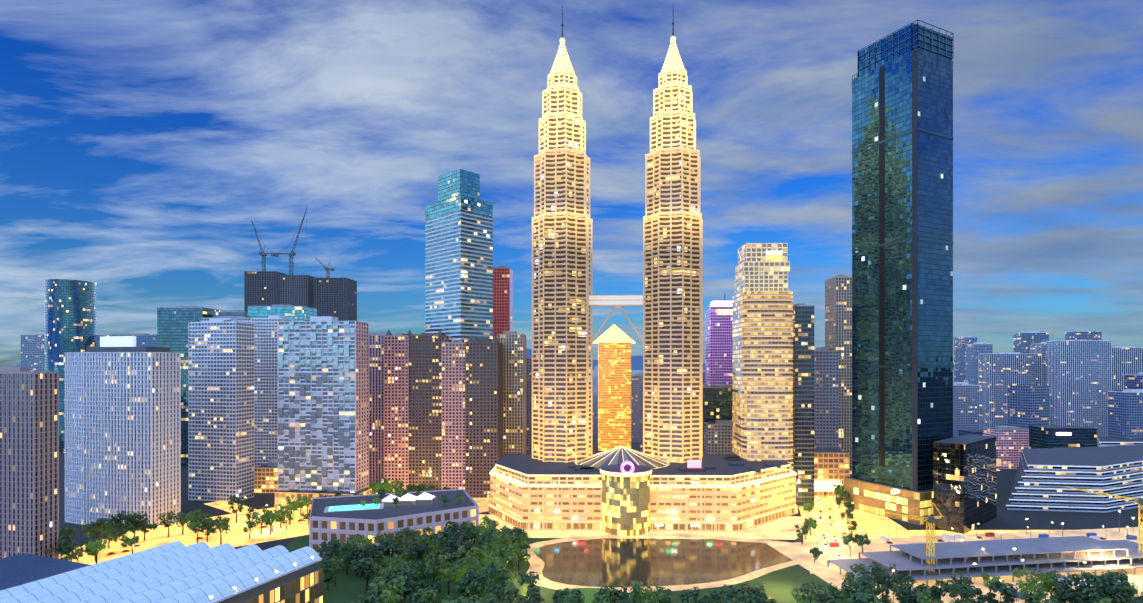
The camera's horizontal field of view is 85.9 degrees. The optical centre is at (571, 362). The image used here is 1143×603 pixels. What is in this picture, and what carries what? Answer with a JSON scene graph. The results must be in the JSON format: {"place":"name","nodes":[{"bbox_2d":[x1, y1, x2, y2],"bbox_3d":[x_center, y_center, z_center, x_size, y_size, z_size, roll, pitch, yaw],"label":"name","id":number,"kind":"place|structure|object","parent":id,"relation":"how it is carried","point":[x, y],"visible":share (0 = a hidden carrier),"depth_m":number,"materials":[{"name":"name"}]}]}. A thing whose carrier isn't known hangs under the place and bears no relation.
{"place":"outdoors","nodes":[
{"label":"outdoors","id":0,"kind":"place"},
{"bbox_2d":[45,279,95,451],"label":"round tower","id":1,"kind":"structure","parent":0,"point":[70,315],"depth_m":891.24,"materials":[{"name":"blue glass"}]},
{"bbox_2d":[59,501,308,564],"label":"road","id":2,"kind":"structure","parent":0,"point":[234,532],"depth_m":453.86,"materials":[{"name":"grey asphalt"}]},
{"bbox_2d":[62,504,307,560],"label":"cars","id":3,"kind":"object","parent":2,"relation":"on","point":[136,546],"depth_m":444.98,"materials":[{"name":"red metal"}]},
{"bbox_2d":[251,315,296,466],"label":"white slab tower","id":4,"kind":"structure","parent":0,"point":[265,390],"depth_m":646.64,"materials":[{"name":"white"}]},
{"bbox_2d":[73,493,489,550],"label":"street","id":5,"kind":"structure","parent":0,"point":[159,531],"depth_m":462.25,"materials":[{"name":"beige asphalt"}]},
{"bbox_2d":[44,476,449,562],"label":"street trees","id":6,"kind":"object","parent":5,"relation":"on","point":[199,520],"visible":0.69,"depth_m":441.02,"materials":[{"name":"green plant"}]},
{"bbox_2d":[278,316,368,492],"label":"high-rise building","id":7,"kind":"structure","parent":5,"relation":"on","point":[323,403],"depth_m":537.64,"materials":[{"name":"white"}]},
{"bbox_2d":[384,333,408,492],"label":"building","id":8,"kind":"structure","parent":5,"relation":"on","point":[396,406],"depth_m":600.66,"materials":[{"name":"pink"}]},
{"bbox_2d":[465,338,502,497],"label":"hotel wing","id":9,"kind":"structure","parent":5,"relation":"on","point":[483,406],"depth_m":584.51,"materials":[{"name":"concrete"}]},
{"bbox_2d":[248,305,316,320],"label":"teal building","id":10,"kind":"structure","parent":0,"point":[301,313],"depth_m":727.72,"materials":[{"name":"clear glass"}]},
{"bbox_2d":[369,333,385,484],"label":"pink tower","id":11,"kind":"structure","parent":0,"point":[376,407],"depth_m":643.62,"materials":[{"name":"grey"}]},
{"bbox_2d":[7,348,953,369],"bbox_3d":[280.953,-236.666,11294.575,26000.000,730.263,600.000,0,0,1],"label":"mountain ridge","id":12,"kind":"structure","parent":0,"point":[636,362],"depth_m":11361.61,"materials":[{"name":"blue"}]},
{"bbox_2d":[473,498,489,512],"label":"building","id":13,"kind":"structure","parent":0,"point":[483,504],"depth_m":556.72,"materials":[{"name":"beige concrete"}]},
{"bbox_2d":[493,266,512,337],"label":"red tower","id":14,"kind":"structure","parent":0,"point":[502,298],"depth_m":700.44,"materials":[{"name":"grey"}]},
{"bbox_2d":[497,331,525,454],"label":"beige tower","id":15,"kind":"structure","parent":0,"point":[514,392],"depth_m":639.85,"materials":[{"name":"beige"}]},
{"bbox_2d":[285,535,848,602],"bbox_3d":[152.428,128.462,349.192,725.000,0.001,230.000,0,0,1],"label":"park lawn","id":16,"kind":"structure","parent":0,"point":[780,585],"depth_m":354.28,"materials":[{"name":"green plant"}]},
{"bbox_2d":[309,489,478,554],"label":"hotel podium","id":17,"kind":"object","parent":16,"relation":"on","point":[341,518],"visible":0.77,"depth_m":429.57,"materials":[{"name":"grey stone"}]},
{"bbox_2d":[360,488,462,506],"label":"rooftop trees","id":18,"kind":"object","parent":17,"relation":"on","point":[381,492],"visible":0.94,"depth_m":449.50,"materials":[{"name":"green plant"}]},
{"bbox_2d":[551,588,630,602],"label":"lawn patch","id":19,"kind":"object","parent":16,"relation":"on","point":[588,593],"visible":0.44,"depth_m":341.20,"materials":[{"name":"green plant"}]},
{"bbox_2d":[310,515,1142,602],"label":"park trees","id":20,"kind":"object","parent":16,"relation":"on","point":[497,542],"visible":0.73,"depth_m":360.63,"materials":[{"name":"green plant"}]},
{"bbox_2d":[350,552,1142,602],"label":"park trees","id":21,"kind":"object","parent":16,"relation":"on","point":[1107,584],"visible":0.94,"depth_m":301.85,"materials":[{"name":"green plant"}]},
{"bbox_2d":[0,0,1142,366],"label":"sky","id":22,"kind":"structure","parent":0,"point":[142,142],"materials":[{"name":"blue"}]},
{"bbox_2d":[59,370,1142,550],"bbox_3d":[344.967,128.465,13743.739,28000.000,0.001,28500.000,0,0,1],"label":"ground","id":23,"kind":"structure","parent":0,"point":[1005,519],"depth_m":520.20,"materials":[{"name":"grey concrete"}]},
{"bbox_2d":[0,367,58,558],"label":"edge tower","id":24,"kind":"structure","parent":23,"relation":"on","point":[29,462],"depth_m":374.53,"materials":[{"name":"pink"}]},
{"bbox_2d":[21,334,44,370],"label":"skyscraper","id":25,"kind":"structure","parent":23,"relation":"on","point":[32,352],"depth_m":1124.18,"materials":[{"name":"blue"}]},
{"bbox_2d":[0,553,91,590],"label":"roof","id":26,"kind":"structure","parent":23,"relation":"on","point":[20,569],"depth_m":311.92,"materials":[{"name":"blue metal"}]},
{"bbox_2d":[65,352,180,526],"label":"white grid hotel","id":27,"kind":"structure","parent":23,"relation":"on","point":[123,431],"depth_m":482.31,"materials":[{"name":"white"}]},
{"bbox_2d":[86,336,169,351],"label":"rooftop structure","id":28,"kind":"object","parent":27,"relation":"on","point":[117,343],"depth_m":504.00,"materials":[{"name":"concrete"}]},
{"bbox_2d":[91,333,156,346],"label":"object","id":29,"kind":"object","parent":23,"relation":"on","point":[145,340],"visible":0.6,"depth_m":915.27,"materials":[{"name":"blue"}]},
{"bbox_2d":[0,541,322,602],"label":"roof","id":30,"kind":"structure","parent":23,"relation":"on","point":[181,572],"depth_m":277.24,"materials":[{"name":"white"}]},
{"bbox_2d":[157,306,221,466],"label":"skyscraper","id":31,"kind":"structure","parent":23,"relation":"on","point":[172,328],"depth_m":760.95,"materials":[{"name":"teal"}]},
{"bbox_2d":[188,318,253,501],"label":"white glass tower","id":32,"kind":"structure","parent":23,"relation":"on","point":[221,409],"depth_m":572.05,"materials":[{"name":"white"}]},
{"bbox_2d":[201,316,253,322],"bbox_3d":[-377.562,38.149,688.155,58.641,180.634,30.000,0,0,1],"label":"rooftop","id":33,"kind":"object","parent":32,"relation":"on","point":[243,318],"depth_m":673.04,"materials":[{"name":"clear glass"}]},
{"bbox_2d":[208,310,247,317],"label":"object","id":34,"kind":"structure","parent":23,"relation":"on","point":[226,313],"depth_m":769.78,"materials":[{"name":"teal"}]},
{"bbox_2d":[254,460,277,492],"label":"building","id":35,"kind":"structure","parent":23,"relation":"on","point":[265,477],"depth_m":606.20,"materials":[{"name":"grey"}]},
{"bbox_2d":[244,271,287,311],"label":"skyscraper","id":36,"kind":"structure","parent":23,"relation":"on","point":[260,288],"depth_m":1011.66,"materials":[{"name":"concrete"}]},
{"bbox_2d":[251,208,334,277],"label":"construction cranes","id":37,"kind":"object","parent":36,"relation":"on","point":[264,255],"visible":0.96,"depth_m":1020.34,"materials":[{"name":"grey metal"}]},
{"bbox_2d":[278,275,315,307],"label":"skyscraper","id":38,"kind":"structure","parent":23,"relation":"on","point":[296,290],"depth_m":1010.31,"materials":[{"name":"glass"}]},
{"bbox_2d":[275,488,371,510],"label":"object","id":39,"kind":"object","parent":23,"relation":"on","point":[280,496],"visible":0.31,"depth_m":532.94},
{"bbox_2d":[314,278,356,320],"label":"skyscraper","id":40,"kind":"structure","parent":23,"relation":"on","point":[335,297],"depth_m":1008.79,"materials":[{"name":"glass"}]},
{"bbox_2d":[409,333,445,491],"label":"hotel wing","id":41,"kind":"structure","parent":23,"relation":"on","point":[425,408],"depth_m":601.90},
{"bbox_2d":[441,340,465,489],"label":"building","id":42,"kind":"structure","parent":23,"relation":"on","point":[452,414],"depth_m":587.10,"materials":[{"name":"pink"}]},
{"bbox_2d":[385,330,499,342],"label":"hotel roof pyramids","id":43,"kind":"object","parent":42,"relation":"on","point":[494,339],"visible":0.73,"depth_m":590.95,"materials":[{"name":"brown"}]},
{"bbox_2d":[425,169,492,341],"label":"banded glass tower","id":44,"kind":"structure","parent":23,"relation":"on","point":[459,260],"depth_m":618.83,"materials":[{"name":"blue glass"}]},
{"bbox_2d":[526,356,533,453],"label":"skyscraper","id":45,"kind":"structure","parent":23,"relation":"on","point":[529,405],"depth_m":759.67,"materials":[{"name":"grey"}]},
{"bbox_2d":[532,6,592,462],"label":"skyscraper","id":46,"kind":"structure","parent":23,"relation":"on","point":[562,221],"depth_m":540.01,"materials":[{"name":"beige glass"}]},
{"bbox_2d":[589,295,642,343],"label":"skybridge","id":47,"kind":"object","parent":46,"relation":"attached to","point":[617,301],"visible":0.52,"depth_m":554.98,"materials":[{"name":"grey metal"}]},
{"bbox_2d":[631,374,642,441],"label":"skyscraper","id":48,"kind":"structure","parent":23,"relation":"on","point":[636,382],"depth_m":995.68,"materials":[{"name":"grey"}]},
{"bbox_2d":[489,446,797,535],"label":"shopping mall","id":49,"kind":"structure","parent":23,"relation":"on","point":[735,493],"depth_m":471.82,"materials":[{"name":"beige stone"}]},
{"bbox_2d":[621,461,633,472],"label":"ring sign","id":50,"kind":"object","parent":49,"relation":"on","point":[629,463],"visible":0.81,"depth_m":454.94,"materials":[{"name":"pink"}]},
{"bbox_2d":[535,510,722,526],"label":"windows","id":51,"kind":"structure","parent":49,"relation":"attached to","point":[579,518],"depth_m":468.75,"materials":[{"name":"white"}]},
{"bbox_2d":[687,460,700,467],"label":"billboard","id":52,"kind":"object","parent":49,"relation":"on","point":[693,463],"visible":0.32,"depth_m":495.23,"materials":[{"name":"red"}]},
{"bbox_2d":[643,14,702,462],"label":"skyscraper","id":53,"kind":"structure","parent":23,"relation":"on","point":[672,325],"depth_m":537.80,"materials":[{"name":"beige glass"}]},
{"bbox_2d":[703,371,704,385],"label":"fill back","id":54,"kind":"object","parent":23,"relation":"on","point":[703,378],"visible":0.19,"depth_m":893.34,"materials":[{"name":"blue"}]},
{"bbox_2d":[703,384,731,453],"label":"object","id":55,"kind":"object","parent":23,"relation":"on","point":[717,401],"visible":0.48,"depth_m":654.27,"materials":[{"name":"black glass"}]},
{"bbox_2d":[704,420,731,454],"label":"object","id":56,"kind":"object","parent":23,"relation":"on","point":[717,437],"visible":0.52,"depth_m":634.36,"materials":[{"name":"grey"}]},
{"bbox_2d":[705,307,731,385],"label":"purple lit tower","id":57,"kind":"structure","parent":23,"relation":"on","point":[718,348],"depth_m":793.36,"materials":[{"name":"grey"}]},
{"bbox_2d":[710,295,731,313],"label":"purple tower crown","id":58,"kind":"object","parent":57,"relation":"on","point":[724,303],"visible":0.73,"depth_m":797.10,"materials":[{"name":"pink"}]},
{"bbox_2d":[732,243,792,469],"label":"curved tower","id":59,"kind":"structure","parent":23,"relation":"on","point":[762,364],"depth_m":540.20,"materials":[{"name":"beige"}]},
{"bbox_2d":[590,366,1053,452],"bbox_3d":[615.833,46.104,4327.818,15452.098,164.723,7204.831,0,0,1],"label":"city blocks","id":60,"kind":"structure","parent":23,"relation":"on","point":[1028,405],"depth_m":792.04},
{"bbox_2d":[795,484,870,562],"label":"street trees","id":61,"kind":"object","parent":23,"relation":"on","point":[812,522],"visible":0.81,"depth_m":454.25,"materials":[{"name":"green plant"}]},
{"bbox_2d":[844,477,932,524],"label":"podium building","id":62,"kind":"structure","parent":23,"relation":"on","point":[874,498],"depth_m":508.56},
{"bbox_2d":[852,19,953,490],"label":"skyscraper","id":63,"kind":"structure","parent":23,"relation":"on","point":[902,252],"depth_m":507.46,"materials":[{"name":"blue glass"}]},
{"bbox_2d":[768,510,1142,602],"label":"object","id":64,"kind":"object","parent":23,"relation":"on","point":[1066,553],"visible":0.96,"depth_m":378.60,"materials":[{"name":"concrete"}]},
{"bbox_2d":[933,434,995,533],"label":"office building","id":65,"kind":"structure","parent":23,"relation":"on","point":[964,484],"depth_m":472.87,"materials":[{"name":"grey glass"}]},
{"bbox_2d":[954,336,976,381],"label":"skyscraper","id":66,"kind":"structure","parent":23,"relation":"on","point":[961,342],"depth_m":1476.49,"materials":[{"name":"blue"}]},
{"bbox_2d":[953,382,978,436],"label":"building","id":67,"kind":"structure","parent":23,"relation":"on","point":[965,405],"depth_m":883.58,"materials":[{"name":"blue"}]},
{"bbox_2d":[966,342,992,384],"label":"skyscraper","id":68,"kind":"structure","parent":23,"relation":"on","point":[974,350],"depth_m":1278.63,"materials":[{"name":"blue"}]},
{"bbox_2d":[983,426,1028,468],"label":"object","id":69,"kind":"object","parent":23,"relation":"on","point":[1012,442],"visible":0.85,"depth_m":744.49,"materials":[{"name":"grey"}]},
{"bbox_2d":[978,352,1041,428],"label":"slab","id":70,"kind":"structure","parent":23,"relation":"on","point":[999,373],"depth_m":1029.57,"materials":[{"name":"white"}]},
{"bbox_2d":[885,486,1142,571],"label":"yellow site cranes","id":71,"kind":"object","parent":23,"relation":"on","point":[929,519],"visible":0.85,"depth_m":365.84,"materials":[{"name":"orange"}]},
{"bbox_2d":[1013,331,1048,352],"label":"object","id":72,"kind":"structure","parent":23,"relation":"on","point":[1023,341],"depth_m":1273.82,"materials":[{"name":"blue"}]},
{"bbox_2d":[1030,342,1046,385],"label":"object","id":73,"kind":"structure","parent":23,"relation":"on","point":[1041,347],"depth_m":1076.79,"materials":[{"name":"blue"}]},
{"bbox_2d":[1006,445,1142,512],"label":"terraced block","id":74,"kind":"structure","parent":23,"relation":"on","point":[1045,478],"depth_m":545.63,"materials":[{"name":"white"}]},
{"bbox_2d":[1047,340,1111,439],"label":"slab","id":75,"kind":"structure","parent":23,"relation":"on","point":[1079,378],"depth_m":977.22,"materials":[{"name":"white"}]},
{"bbox_2d":[1065,330,1101,339],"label":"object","id":76,"kind":"structure","parent":23,"relation":"on","point":[1083,335],"depth_m":1319.75,"materials":[{"name":"blue glass"}]},
{"bbox_2d":[1097,436,1142,445],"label":"terraced block","id":77,"kind":"structure","parent":23,"relation":"on","point":[1107,441],"depth_m":754.94,"materials":[{"name":"white"}]},
{"bbox_2d":[1108,389,1142,438],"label":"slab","id":78,"kind":"structure","parent":23,"relation":"on","point":[1125,414],"depth_m":783.06,"materials":[{"name":"white"}]},
{"bbox_2d":[1112,346,1142,390],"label":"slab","id":79,"kind":"structure","parent":23,"relation":"on","point":[1127,359],"depth_m":1014.36,"materials":[{"name":"blue"}]},
{"bbox_2d":[1125,372,1142,388],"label":"building","id":80,"kind":"structure","parent":23,"relation":"on","point":[1133,381],"depth_m":891.43,"materials":[{"name":"blue"}]},
{"bbox_2d":[598,343,630,450],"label":"skyscraper","id":81,"kind":"structure","parent":0,"point":[614,395],"depth_m":896.72,"materials":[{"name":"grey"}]},
{"bbox_2d":[593,325,634,342],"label":"pyramid roof","id":82,"kind":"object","parent":81,"relation":"on","point":[614,334],"visible":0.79,"depth_m":908.56,"materials":[{"name":"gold metal"}]},
{"bbox_2d":[479,514,826,539],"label":"promenade","id":83,"kind":"structure","parent":0,"point":[782,529],"depth_m":464.78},
{"bbox_2d":[525,533,797,592],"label":"pond edge walkway","id":84,"kind":"structure","parent":0,"point":[537,564],"depth_m":384.70,"materials":[{"name":"beige concrete"}]},
{"bbox_2d":[534,538,792,586],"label":"lake water","id":85,"kind":"structure","parent":0,"point":[609,562],"depth_m":399.02,"materials":[{"name":"black liquid"}]},
{"bbox_2d":[814,347,838,448],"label":"skyscraper","id":86,"kind":"structure","parent":0,"point":[826,397],"depth_m":641.31,"materials":[{"name":"grey"}]},
{"bbox_2d":[801,496,853,541],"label":"road","id":87,"kind":"structure","parent":0,"point":[825,527],"depth_m":503.09,"materials":[{"name":"grey"}]},
{"bbox_2d":[816,495,840,563],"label":"cars","id":88,"kind":"object","parent":87,"relation":"on","point":[823,535],"visible":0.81,"depth_m":481.56,"materials":[{"name":"white"}]},
{"bbox_2d":[817,491,847,547],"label":"lane markings","id":89,"kind":"object","parent":87,"relation":"on","point":[837,518],"visible":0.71,"depth_m":475.00,"materials":[{"name":"yellow"}]},
{"bbox_2d":[825,275,851,476],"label":"skyscraper","id":90,"kind":"structure","parent":0,"point":[838,312],"depth_m":690.24,"materials":[{"name":"beige"}]},
{"bbox_2d":[821,534,970,540],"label":"road","id":91,"kind":"structure","parent":0,"point":[873,537],"depth_m":453.82,"materials":[{"name":"yellow"}]},
{"bbox_2d":[860,522,1105,541],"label":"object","id":92,"kind":"object","parent":91,"relation":"on","point":[976,530],"visible":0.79,"depth_m":449.02,"materials":[{"name":"yellow"}]},
{"bbox_2d":[842,535,1126,544],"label":"cars","id":93,"kind":"object","parent":91,"relation":"on","point":[977,537],"visible":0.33,"depth_m":443.24,"materials":[{"name":"red"}]},
{"bbox_2d":[798,497,1059,573],"bbox_3d":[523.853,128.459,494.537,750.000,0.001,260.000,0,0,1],"label":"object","id":94,"kind":"structure","parent":0,"point":[870,524],"depth_m":473.35,"materials":[{"name":"beige concrete"}]},
{"bbox_2d":[793,303,813,505],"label":"skyscraper","id":95,"kind":"structure","parent":94,"relation":"on","point":[803,391],"depth_m":549.81,"materials":[{"name":"grey"}]},
{"bbox_2d":[814,448,848,495],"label":"building","id":96,"kind":"structure","parent":94,"relation":"on","point":[831,464],"depth_m":591.78,"materials":[{"name":"grey"}]},
{"bbox_2d":[814,481,840,496],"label":"billboard","id":97,"kind":"object","parent":96,"relation":"attached to","point":[824,486],"visible":0.61,"depth_m":589.64,"materials":[{"name":"beige"}]},
{"bbox_2d":[1029,425,1096,448],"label":"low-rise building","id":98,"kind":"structure","parent":0,"point":[1043,436],"depth_m":684.14,"materials":[{"name":"black glass"}]},
{"bbox_2d":[1056,432,1070,434],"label":"purple sign","id":99,"kind":"object","parent":98,"relation":"attached to","point":[1063,433],"visible":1,"depth_m":682.74,"materials":[{"name":"purple"}]}
]}

